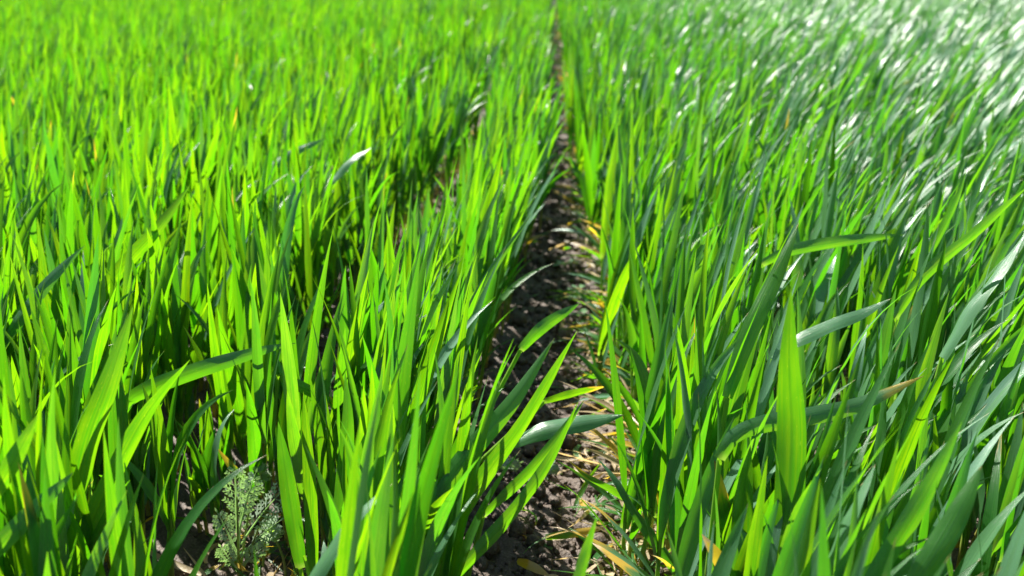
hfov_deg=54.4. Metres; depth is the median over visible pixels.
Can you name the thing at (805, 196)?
wheat plant
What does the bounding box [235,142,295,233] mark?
wheat plant
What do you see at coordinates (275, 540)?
frilly weed
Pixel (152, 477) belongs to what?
wheat plant
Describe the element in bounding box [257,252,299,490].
wheat plant
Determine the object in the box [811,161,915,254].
wheat plant
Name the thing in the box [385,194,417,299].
wheat plant
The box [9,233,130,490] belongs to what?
wheat plant
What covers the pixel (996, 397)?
wheat plant
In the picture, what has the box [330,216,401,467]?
wheat plant
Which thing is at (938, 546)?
wheat plant
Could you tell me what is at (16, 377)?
wheat plant
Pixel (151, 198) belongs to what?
wheat plant
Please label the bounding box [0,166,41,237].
wheat plant
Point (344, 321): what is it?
wheat plant
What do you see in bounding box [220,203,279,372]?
wheat plant
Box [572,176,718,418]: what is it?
wheat plant
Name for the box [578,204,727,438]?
wheat plant
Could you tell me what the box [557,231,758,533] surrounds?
wheat plant
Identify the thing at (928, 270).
wheat plant
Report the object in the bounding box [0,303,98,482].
wheat plant
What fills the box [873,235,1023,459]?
wheat plant
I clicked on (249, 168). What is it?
wheat plant
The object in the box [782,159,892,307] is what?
wheat plant
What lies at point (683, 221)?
wheat plant
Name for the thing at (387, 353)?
wheat plant
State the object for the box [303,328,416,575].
wheat plant
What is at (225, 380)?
wheat plant
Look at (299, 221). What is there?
wheat plant
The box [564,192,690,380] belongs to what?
wheat plant
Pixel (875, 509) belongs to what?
wheat plant
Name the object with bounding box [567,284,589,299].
weed seedling
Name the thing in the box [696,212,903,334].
wheat plant
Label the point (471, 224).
wheat plant
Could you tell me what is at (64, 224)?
wheat plant
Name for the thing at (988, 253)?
wheat plant
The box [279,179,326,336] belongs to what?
wheat plant
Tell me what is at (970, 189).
wheat plant
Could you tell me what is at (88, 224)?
wheat plant
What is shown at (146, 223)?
wheat plant
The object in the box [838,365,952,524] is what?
wheat plant
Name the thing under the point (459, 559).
wheat plant
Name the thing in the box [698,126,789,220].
wheat plant
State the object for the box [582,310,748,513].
wheat plant
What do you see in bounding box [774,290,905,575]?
wheat plant
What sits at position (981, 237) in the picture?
wheat plant
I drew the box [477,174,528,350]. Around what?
wheat plant
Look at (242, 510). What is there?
feathery weed
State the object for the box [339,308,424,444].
wheat plant
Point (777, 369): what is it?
wheat plant
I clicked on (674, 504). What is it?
wheat plant
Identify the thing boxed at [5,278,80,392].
wheat plant
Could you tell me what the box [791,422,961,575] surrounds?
wheat plant
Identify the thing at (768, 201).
wheat plant
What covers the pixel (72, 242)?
wheat plant
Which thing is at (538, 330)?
wheat plant
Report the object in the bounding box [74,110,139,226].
wheat plant
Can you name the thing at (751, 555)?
wheat plant
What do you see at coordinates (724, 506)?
wheat plant
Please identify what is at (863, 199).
wheat plant
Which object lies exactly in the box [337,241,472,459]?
wheat plant
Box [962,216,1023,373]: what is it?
wheat plant
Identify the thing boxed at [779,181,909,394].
wheat plant
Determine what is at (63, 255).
wheat plant
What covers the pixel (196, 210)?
wheat plant
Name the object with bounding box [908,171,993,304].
wheat plant
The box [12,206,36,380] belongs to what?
wheat plant
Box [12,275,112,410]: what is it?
wheat plant
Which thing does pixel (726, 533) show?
wheat plant
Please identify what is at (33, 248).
wheat plant
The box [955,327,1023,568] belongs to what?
wheat plant
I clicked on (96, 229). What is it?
wheat plant
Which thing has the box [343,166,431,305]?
wheat plant
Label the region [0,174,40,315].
wheat plant
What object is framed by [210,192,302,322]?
wheat plant
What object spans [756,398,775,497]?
wheat plant
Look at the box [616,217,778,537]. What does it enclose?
wheat plant
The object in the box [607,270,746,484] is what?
wheat plant
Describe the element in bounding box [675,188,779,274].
wheat plant
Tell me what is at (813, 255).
wheat plant
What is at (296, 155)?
wheat plant
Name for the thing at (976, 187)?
wheat plant
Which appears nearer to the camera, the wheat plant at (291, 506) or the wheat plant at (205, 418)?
the wheat plant at (291, 506)
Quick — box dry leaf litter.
[150,53,671,575]
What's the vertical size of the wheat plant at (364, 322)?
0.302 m
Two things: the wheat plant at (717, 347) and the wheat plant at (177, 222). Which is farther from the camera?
the wheat plant at (177, 222)
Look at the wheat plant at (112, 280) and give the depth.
1.02 m
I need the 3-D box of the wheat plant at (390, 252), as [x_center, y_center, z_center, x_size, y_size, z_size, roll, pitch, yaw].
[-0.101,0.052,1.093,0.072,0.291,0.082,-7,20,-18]
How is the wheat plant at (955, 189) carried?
on the soil ground
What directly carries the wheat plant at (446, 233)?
on the soil ground
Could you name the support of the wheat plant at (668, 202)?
on the soil ground
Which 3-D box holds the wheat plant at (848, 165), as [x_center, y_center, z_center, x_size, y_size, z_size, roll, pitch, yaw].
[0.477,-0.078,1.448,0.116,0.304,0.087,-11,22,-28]
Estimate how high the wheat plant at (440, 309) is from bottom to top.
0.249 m
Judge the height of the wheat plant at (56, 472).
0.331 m
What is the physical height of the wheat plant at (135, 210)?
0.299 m
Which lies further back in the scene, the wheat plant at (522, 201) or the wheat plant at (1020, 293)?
the wheat plant at (522, 201)
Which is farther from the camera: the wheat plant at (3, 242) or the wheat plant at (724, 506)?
the wheat plant at (3, 242)
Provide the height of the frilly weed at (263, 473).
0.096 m
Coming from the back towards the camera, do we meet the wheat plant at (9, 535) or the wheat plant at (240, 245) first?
the wheat plant at (240, 245)
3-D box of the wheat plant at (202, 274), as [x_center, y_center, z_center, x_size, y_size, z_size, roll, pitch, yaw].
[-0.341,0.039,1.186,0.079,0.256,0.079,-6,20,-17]
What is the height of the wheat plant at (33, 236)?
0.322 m
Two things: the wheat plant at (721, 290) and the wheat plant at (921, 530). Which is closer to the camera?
the wheat plant at (921, 530)
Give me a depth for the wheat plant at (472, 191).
1.31 m
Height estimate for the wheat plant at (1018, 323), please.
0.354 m
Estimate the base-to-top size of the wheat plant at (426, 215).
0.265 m
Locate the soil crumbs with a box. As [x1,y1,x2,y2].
[176,147,665,575]
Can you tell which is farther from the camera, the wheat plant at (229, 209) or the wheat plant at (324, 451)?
the wheat plant at (229, 209)
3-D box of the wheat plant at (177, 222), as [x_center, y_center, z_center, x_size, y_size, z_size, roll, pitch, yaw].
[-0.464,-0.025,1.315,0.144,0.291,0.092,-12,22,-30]
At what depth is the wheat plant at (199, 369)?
0.90 m
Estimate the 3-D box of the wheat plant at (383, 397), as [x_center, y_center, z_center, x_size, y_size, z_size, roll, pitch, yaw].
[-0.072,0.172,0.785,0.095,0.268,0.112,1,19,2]
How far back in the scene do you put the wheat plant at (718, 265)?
1.14 m
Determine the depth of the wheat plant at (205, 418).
0.99 m
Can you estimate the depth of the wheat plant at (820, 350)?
1.06 m
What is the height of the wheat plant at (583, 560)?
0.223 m
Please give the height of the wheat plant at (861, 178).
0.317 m
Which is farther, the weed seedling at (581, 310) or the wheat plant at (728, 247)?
the weed seedling at (581, 310)
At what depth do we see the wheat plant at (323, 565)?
0.63 m
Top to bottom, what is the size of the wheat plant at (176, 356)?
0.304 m
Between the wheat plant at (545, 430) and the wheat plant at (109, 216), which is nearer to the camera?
the wheat plant at (545, 430)
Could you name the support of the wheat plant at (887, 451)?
on the soil ground
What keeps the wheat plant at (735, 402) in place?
on the soil ground
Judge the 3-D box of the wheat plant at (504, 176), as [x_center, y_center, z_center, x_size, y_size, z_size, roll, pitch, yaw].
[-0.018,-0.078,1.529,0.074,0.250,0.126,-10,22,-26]
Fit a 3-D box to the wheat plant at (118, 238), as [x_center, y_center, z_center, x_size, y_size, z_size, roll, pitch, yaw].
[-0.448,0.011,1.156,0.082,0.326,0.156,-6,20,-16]
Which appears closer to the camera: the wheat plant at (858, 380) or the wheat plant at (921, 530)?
the wheat plant at (921, 530)
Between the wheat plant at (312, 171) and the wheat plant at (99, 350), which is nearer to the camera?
the wheat plant at (99, 350)
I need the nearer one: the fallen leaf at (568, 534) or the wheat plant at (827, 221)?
the fallen leaf at (568, 534)
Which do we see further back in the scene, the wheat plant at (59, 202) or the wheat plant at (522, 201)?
the wheat plant at (522, 201)
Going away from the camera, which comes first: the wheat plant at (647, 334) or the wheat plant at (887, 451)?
the wheat plant at (887, 451)
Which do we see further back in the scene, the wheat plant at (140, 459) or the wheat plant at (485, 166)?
the wheat plant at (485, 166)
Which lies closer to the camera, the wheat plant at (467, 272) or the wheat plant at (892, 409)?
the wheat plant at (892, 409)
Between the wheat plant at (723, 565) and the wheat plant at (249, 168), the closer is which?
the wheat plant at (723, 565)
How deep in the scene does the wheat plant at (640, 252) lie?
1.33 m
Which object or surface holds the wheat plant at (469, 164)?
on the soil ground
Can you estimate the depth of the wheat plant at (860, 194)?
1.35 m
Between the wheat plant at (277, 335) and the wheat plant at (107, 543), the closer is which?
the wheat plant at (107, 543)
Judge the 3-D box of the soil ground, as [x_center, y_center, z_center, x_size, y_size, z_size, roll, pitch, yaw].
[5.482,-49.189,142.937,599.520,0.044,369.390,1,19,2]
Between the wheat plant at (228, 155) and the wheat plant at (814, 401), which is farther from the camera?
the wheat plant at (228, 155)
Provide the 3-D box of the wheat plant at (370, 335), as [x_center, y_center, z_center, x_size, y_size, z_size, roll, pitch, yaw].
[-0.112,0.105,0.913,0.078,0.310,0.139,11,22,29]
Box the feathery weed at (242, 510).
[212,460,283,575]
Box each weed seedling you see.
[498,457,522,471]
[545,460,562,480]
[553,258,575,268]
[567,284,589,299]
[570,309,586,315]
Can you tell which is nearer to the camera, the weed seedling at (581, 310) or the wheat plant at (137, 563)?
the wheat plant at (137, 563)
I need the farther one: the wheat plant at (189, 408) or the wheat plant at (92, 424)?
the wheat plant at (189, 408)
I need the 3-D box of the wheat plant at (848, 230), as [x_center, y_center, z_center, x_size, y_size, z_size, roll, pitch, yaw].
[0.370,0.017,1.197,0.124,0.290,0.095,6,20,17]
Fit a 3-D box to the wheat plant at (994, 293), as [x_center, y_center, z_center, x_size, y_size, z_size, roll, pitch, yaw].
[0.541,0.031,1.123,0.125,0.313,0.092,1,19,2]
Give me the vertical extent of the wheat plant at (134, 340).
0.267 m
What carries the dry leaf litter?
on the soil ground
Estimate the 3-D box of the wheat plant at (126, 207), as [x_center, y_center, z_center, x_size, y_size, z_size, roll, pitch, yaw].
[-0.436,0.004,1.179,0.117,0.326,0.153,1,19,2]
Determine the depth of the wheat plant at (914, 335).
1.00 m
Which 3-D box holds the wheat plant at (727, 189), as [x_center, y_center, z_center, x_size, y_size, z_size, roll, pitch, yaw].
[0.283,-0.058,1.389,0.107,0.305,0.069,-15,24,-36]
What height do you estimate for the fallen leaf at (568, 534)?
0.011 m
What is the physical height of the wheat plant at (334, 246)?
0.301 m
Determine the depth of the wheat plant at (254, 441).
0.92 m
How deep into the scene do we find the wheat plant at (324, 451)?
0.89 m
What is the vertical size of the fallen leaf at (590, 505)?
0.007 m
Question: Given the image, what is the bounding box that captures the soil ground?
[29,0,1023,575]
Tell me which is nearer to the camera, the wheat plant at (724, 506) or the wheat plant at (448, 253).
the wheat plant at (724, 506)
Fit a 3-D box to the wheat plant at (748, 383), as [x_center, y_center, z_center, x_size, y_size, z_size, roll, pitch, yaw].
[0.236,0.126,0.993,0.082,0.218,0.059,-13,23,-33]
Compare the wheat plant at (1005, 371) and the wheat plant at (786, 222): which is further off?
the wheat plant at (786, 222)
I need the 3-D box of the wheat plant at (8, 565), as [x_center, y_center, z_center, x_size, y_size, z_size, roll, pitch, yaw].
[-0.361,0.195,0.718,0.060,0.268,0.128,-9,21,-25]
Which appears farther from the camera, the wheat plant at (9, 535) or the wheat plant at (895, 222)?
the wheat plant at (895, 222)
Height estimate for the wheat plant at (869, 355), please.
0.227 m
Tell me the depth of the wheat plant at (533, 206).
1.42 m
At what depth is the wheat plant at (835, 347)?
1.00 m
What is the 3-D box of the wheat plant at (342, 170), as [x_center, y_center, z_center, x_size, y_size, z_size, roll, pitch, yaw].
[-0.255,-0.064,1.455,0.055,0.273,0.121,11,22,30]
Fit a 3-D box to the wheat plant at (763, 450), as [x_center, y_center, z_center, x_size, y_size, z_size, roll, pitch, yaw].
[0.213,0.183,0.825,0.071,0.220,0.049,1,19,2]
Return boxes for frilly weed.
[251,462,272,566]
[259,523,286,575]
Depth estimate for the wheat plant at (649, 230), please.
1.39 m
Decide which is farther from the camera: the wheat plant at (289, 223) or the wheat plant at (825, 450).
the wheat plant at (289, 223)
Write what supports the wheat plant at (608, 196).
on the soil ground
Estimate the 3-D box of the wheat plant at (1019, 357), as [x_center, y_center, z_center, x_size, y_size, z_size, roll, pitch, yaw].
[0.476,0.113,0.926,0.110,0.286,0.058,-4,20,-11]
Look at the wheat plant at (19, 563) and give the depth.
0.63 m
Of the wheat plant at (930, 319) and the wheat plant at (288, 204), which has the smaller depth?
the wheat plant at (930, 319)
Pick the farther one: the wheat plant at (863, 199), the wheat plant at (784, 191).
the wheat plant at (784, 191)
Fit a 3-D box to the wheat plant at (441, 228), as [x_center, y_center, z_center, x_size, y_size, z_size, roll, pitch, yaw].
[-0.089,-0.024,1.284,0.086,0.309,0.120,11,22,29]
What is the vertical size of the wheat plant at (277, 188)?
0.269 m
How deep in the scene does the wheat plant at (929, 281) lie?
1.02 m
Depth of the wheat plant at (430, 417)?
0.98 m
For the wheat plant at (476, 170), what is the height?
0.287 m
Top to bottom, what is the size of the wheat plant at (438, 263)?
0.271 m
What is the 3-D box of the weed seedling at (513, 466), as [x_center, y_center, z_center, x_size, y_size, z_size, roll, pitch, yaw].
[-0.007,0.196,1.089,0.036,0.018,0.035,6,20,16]
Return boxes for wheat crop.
[0,0,1023,575]
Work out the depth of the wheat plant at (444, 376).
0.92 m
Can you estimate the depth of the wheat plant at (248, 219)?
1.17 m
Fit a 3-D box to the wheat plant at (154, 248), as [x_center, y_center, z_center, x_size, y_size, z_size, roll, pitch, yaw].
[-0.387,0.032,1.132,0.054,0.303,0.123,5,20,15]
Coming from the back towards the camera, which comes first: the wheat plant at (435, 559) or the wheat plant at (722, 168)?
the wheat plant at (722, 168)
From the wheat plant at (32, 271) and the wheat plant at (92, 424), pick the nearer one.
the wheat plant at (92, 424)
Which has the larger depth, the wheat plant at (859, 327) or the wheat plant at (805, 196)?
the wheat plant at (805, 196)
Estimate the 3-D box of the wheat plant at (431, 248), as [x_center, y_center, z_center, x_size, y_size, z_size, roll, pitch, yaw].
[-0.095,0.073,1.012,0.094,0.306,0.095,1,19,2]
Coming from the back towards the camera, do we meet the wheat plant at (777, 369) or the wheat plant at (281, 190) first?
the wheat plant at (281, 190)
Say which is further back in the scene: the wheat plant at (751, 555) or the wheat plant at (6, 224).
the wheat plant at (6, 224)
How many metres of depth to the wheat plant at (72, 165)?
1.35 m
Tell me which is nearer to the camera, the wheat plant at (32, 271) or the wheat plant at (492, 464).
the wheat plant at (492, 464)
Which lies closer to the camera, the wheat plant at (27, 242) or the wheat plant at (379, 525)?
the wheat plant at (379, 525)
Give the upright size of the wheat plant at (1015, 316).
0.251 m
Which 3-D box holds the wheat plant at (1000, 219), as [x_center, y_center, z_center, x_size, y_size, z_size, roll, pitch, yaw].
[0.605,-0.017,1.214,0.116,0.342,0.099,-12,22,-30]
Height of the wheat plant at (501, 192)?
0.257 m
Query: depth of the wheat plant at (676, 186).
1.36 m
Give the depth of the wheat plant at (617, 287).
1.21 m
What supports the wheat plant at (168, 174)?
on the soil ground
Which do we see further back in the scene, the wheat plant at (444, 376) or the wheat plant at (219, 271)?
the wheat plant at (219, 271)
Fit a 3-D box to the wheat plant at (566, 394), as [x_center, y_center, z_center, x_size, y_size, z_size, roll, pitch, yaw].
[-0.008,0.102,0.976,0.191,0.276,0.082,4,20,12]
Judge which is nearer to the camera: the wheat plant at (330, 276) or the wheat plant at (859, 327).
the wheat plant at (859, 327)
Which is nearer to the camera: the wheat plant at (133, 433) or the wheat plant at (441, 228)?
the wheat plant at (133, 433)
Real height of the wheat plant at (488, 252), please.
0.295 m
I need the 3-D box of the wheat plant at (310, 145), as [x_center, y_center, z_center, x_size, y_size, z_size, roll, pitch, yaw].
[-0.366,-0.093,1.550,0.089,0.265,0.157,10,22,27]
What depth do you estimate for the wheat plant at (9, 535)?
0.60 m
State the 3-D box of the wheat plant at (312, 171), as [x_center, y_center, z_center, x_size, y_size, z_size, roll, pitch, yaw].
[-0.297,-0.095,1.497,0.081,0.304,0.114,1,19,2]
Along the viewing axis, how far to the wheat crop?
2.13 m
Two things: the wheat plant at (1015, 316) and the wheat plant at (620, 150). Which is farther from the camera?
the wheat plant at (620, 150)
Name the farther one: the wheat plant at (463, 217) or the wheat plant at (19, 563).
the wheat plant at (463, 217)
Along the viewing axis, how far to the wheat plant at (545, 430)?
0.85 m
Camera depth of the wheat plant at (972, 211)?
1.11 m
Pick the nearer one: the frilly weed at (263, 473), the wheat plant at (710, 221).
the frilly weed at (263, 473)
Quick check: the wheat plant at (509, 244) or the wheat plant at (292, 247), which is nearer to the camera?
the wheat plant at (509, 244)
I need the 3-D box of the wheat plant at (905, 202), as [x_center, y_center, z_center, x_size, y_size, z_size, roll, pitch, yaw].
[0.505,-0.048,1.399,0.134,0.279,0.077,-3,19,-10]
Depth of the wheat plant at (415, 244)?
1.16 m
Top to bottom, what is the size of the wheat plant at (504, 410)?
0.288 m
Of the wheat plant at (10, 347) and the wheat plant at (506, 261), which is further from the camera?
the wheat plant at (506, 261)
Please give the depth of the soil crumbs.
1.24 m
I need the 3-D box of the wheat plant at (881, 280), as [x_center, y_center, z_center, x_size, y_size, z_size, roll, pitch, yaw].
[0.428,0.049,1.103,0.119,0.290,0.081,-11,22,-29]
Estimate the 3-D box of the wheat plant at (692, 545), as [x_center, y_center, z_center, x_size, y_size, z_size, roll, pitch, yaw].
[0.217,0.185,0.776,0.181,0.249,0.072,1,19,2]
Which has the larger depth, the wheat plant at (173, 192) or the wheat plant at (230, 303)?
the wheat plant at (173, 192)
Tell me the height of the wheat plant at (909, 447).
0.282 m
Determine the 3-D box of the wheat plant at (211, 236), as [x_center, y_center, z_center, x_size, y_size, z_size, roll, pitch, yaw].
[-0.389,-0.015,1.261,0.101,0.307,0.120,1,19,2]
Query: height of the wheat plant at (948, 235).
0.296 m
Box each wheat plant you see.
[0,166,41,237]
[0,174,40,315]
[0,225,64,401]
[0,246,40,380]
[0,286,14,327]
[0,299,108,517]
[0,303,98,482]
[0,317,159,575]
[0,415,37,574]
[0,453,143,575]
[0,473,78,575]
[1,159,30,228]
[2,246,83,365]
[2,356,78,575]
[3,165,50,233]
[3,182,63,277]
[3,182,93,284]
[3,188,17,239]
[3,229,6,253]
[3,461,27,575]
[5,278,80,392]
[6,169,75,294]
[8,218,74,359]
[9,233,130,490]
[10,171,45,284]
[11,306,98,444]
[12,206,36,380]
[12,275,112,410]
[13,343,189,545]
[16,187,188,348]
[19,307,132,554]
[21,161,52,377]
[25,144,108,228]
[28,179,129,282]
[30,236,141,348]
[31,237,157,568]
[34,250,134,502]
[35,205,146,348]
[39,152,141,261]
[42,172,121,270]
[42,173,92,316]
[46,121,147,216]
[56,150,105,223]
[60,199,122,349]
[66,127,116,219]
[66,171,122,292]
[69,318,294,561]
[72,220,156,421]
[72,279,143,434]
[73,162,160,247]
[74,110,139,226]
[74,161,187,319]
[87,479,130,563]
[88,215,184,482]
[89,167,143,318]
[99,370,231,575]
[100,354,166,550]
[103,417,265,575]
[104,240,216,452]
[113,140,188,233]
[114,169,190,401]
[119,146,165,240]
[128,145,201,298]
[137,160,213,319]
[139,162,222,391]
[141,401,155,515]
[142,120,259,270]
[144,200,199,386]
[144,200,223,471]
[168,149,190,327]
[168,217,257,411]
[169,401,234,540]
[173,392,229,520]
[175,206,270,464]
[180,158,221,261]
[181,163,289,319]
[181,221,231,417]
[184,226,292,502]
[189,175,285,225]
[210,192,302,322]
[213,139,252,210]
[218,271,332,538]
[220,147,293,323]
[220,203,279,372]
[221,166,322,286]
[226,161,293,321]
[227,185,329,345]
[230,140,278,214]
[233,139,325,204]
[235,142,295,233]
[235,200,286,238]
[239,135,274,205]
[239,185,304,427]
[250,231,335,546]
[253,484,391,575]
[256,168,309,338]
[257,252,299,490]
[261,161,292,218]
[262,146,318,216]
[264,157,363,376]
[264,164,349,338]
[265,125,338,215]
[270,169,340,338]
[277,422,331,575]
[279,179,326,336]
[280,291,425,560]
[281,144,353,335]
[282,133,333,186]
[302,392,343,575]
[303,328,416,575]
[304,339,553,544]
[311,147,371,328]
[311,252,431,461]
[313,253,461,436]
[327,344,415,575]
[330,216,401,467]
[330,373,353,575]
[333,205,451,366]
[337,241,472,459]
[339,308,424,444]
[341,350,480,498]
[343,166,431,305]
[354,436,430,575]
[355,235,403,396]
[355,402,482,575]
[361,223,465,398]
[362,247,441,426]
[365,205,462,283]
[372,251,508,471]
[378,212,446,305]
[384,210,441,308]
[384,267,622,478]
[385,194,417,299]
[385,248,575,563]
[390,240,476,427]
[399,256,455,344]
[400,210,439,289]
[409,215,530,398]
[411,173,474,289]
[415,151,480,234]
[415,155,491,288]
[417,277,494,443]
[418,341,577,575]
[420,179,460,277]
[421,192,443,266]
[422,172,456,245]
[423,256,602,463]
[426,230,459,426]
[428,186,461,244]
[434,185,494,267]
[434,337,583,575]
[435,247,579,481]
[441,178,503,376]
[448,169,486,265]
[448,189,500,273]
[455,149,491,217]
[455,234,553,434]
[458,145,517,218]
[461,172,513,287]
[464,126,523,193]
[464,176,522,406]
[475,165,504,228]
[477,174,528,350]
[479,147,529,367]
[493,167,555,337]
[497,158,538,208]
[499,145,546,322]
[548,169,673,364]
[549,120,667,310]
[549,301,735,575]
[553,116,667,335]
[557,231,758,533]
[559,167,690,361]
[560,228,717,431]
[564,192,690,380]
[564,290,696,575]
[566,116,692,301]
[567,155,676,345]
[567,266,747,549]
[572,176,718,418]
[573,517,596,575]
[577,190,748,456]
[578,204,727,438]
[580,190,681,391]
[582,156,707,356]
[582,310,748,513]
[596,169,704,386]
[596,309,761,566]
[597,123,712,342]
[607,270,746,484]
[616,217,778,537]
[620,176,724,408]
[647,137,734,252]
[667,504,747,575]
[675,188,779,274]
[675,376,922,575]
[677,179,758,256]
[688,125,744,253]
[689,147,770,306]
[692,203,751,330]
[693,223,798,575]
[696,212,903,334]
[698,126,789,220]
[698,142,754,254]
[699,168,764,255]
[702,343,959,575]
[704,456,778,575]
[705,394,875,537]
[711,216,758,299]
[714,178,760,285]
[714,337,804,407]
[718,157,775,319]
[720,129,786,225]
[720,488,774,550]
[725,293,769,375]
[731,225,803,343]
[731,378,853,575]
[736,139,860,275]
[740,397,824,493]
[741,125,811,309]
[752,149,816,264]
[753,137,855,313]
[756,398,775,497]
[758,148,863,344]
[758,298,890,465]
[759,197,848,413]
[763,274,914,477]
[763,373,823,414]
[765,112,873,277]
[767,134,872,342]
[772,423,921,575]
[773,193,879,324]
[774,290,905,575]
[774,297,814,399]
[776,318,838,464]
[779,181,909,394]
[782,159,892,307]
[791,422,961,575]
[794,283,850,433]
[800,145,873,304]
[803,172,905,279]
[806,277,846,406]
[807,130,880,233]
[810,127,877,253]
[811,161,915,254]
[829,319,937,468]
[832,154,941,402]
[833,147,893,233]
[833,404,1000,575]
[835,325,962,463]
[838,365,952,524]
[840,310,887,444]
[842,167,955,371]
[844,204,955,384]
[847,189,1023,472]
[847,204,934,383]
[847,465,916,575]
[848,170,972,437]
[848,331,999,534]
[852,165,915,233]
[863,125,950,230]
[863,183,956,353]
[865,489,921,543]
[871,200,1008,442]
[872,336,1022,510]
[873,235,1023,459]
[880,167,953,275]
[885,203,1022,438]
[891,460,955,570]
[896,202,994,409]
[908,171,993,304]
[909,416,1014,575]
[922,153,1017,234]
[925,168,1017,336]
[926,256,1023,478]
[928,294,1023,452]
[932,350,1023,575]
[933,162,1017,264]
[936,433,1023,575]
[939,124,1022,304]
[941,150,1020,224]
[941,185,1023,350]
[942,177,1023,270]
[951,196,1023,333]
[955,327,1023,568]
[955,341,1023,547]
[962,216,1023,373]
[976,267,1023,368]
[986,135,1023,252]
[988,260,1023,363]
[1011,272,1023,310]
[1012,208,1023,241]
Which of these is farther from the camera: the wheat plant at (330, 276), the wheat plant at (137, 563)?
the wheat plant at (330, 276)
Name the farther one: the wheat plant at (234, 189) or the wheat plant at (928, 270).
the wheat plant at (234, 189)
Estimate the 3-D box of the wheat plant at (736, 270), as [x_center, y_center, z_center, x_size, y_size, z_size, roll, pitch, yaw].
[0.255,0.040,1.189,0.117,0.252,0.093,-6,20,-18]
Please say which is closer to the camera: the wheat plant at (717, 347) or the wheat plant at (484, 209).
the wheat plant at (717, 347)
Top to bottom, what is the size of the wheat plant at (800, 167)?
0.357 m
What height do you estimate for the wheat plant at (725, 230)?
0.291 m
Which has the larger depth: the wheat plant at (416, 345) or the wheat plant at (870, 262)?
the wheat plant at (870, 262)
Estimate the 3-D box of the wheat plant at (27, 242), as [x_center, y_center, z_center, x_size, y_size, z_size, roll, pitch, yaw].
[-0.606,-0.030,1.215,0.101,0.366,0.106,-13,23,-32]
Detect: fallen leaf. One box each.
[517,558,547,575]
[545,526,603,539]
[578,503,615,511]
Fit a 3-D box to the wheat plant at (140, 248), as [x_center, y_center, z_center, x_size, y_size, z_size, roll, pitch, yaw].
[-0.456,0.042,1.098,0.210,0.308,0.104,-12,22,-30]
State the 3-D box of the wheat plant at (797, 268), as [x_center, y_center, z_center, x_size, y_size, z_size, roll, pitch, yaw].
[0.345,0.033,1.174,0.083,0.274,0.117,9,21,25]
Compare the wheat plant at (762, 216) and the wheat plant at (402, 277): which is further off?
the wheat plant at (762, 216)
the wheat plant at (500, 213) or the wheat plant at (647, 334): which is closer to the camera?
the wheat plant at (647, 334)
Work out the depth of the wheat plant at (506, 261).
1.32 m
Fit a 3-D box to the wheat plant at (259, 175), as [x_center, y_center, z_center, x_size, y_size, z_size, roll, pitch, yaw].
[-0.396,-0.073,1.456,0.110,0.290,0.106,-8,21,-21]
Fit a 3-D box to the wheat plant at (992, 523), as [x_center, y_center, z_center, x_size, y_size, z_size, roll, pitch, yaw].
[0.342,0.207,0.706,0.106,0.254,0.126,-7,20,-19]
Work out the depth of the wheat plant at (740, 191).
1.38 m
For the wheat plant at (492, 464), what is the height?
0.345 m
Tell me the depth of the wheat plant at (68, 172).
1.36 m
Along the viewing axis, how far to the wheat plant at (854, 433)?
0.69 m
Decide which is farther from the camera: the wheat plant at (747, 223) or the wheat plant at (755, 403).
the wheat plant at (747, 223)
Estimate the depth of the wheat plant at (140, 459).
0.92 m
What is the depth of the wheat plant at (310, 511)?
0.82 m
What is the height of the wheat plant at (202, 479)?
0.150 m
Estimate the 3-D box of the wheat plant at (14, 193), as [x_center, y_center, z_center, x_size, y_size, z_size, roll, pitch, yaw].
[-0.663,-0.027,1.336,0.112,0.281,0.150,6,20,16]
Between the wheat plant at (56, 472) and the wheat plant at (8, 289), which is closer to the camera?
the wheat plant at (56, 472)
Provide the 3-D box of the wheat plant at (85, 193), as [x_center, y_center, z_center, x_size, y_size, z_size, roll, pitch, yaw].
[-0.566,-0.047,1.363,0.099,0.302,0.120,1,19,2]
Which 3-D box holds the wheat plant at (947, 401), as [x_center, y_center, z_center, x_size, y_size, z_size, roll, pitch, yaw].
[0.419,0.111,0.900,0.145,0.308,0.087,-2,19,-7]
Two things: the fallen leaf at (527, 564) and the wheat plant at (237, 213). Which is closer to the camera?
the fallen leaf at (527, 564)
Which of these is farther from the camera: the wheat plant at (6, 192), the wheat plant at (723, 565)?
the wheat plant at (6, 192)
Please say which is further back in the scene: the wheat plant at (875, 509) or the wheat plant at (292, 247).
the wheat plant at (292, 247)
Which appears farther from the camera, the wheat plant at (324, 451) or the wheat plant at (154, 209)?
the wheat plant at (154, 209)
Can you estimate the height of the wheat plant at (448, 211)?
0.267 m
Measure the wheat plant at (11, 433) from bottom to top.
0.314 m
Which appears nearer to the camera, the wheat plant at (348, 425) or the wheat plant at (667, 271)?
the wheat plant at (348, 425)
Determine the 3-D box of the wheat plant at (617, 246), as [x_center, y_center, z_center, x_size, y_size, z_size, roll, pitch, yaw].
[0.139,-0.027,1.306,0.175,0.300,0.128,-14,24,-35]
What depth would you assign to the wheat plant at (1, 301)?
0.90 m
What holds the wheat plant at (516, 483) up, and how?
on the soil ground
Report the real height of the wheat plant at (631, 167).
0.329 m
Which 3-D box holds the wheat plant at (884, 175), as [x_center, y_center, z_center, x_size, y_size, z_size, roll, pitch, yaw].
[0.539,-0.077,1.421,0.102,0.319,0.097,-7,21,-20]
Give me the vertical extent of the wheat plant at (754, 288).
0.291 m
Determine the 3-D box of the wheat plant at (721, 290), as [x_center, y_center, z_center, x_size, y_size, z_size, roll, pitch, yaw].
[0.176,0.056,1.020,0.183,0.332,0.144,-15,24,-37]
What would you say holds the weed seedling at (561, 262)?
on the soil ground
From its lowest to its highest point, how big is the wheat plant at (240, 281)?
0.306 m
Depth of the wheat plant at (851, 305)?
1.17 m
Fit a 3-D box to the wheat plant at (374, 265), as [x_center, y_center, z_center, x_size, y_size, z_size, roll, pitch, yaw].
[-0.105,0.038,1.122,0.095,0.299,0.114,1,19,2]

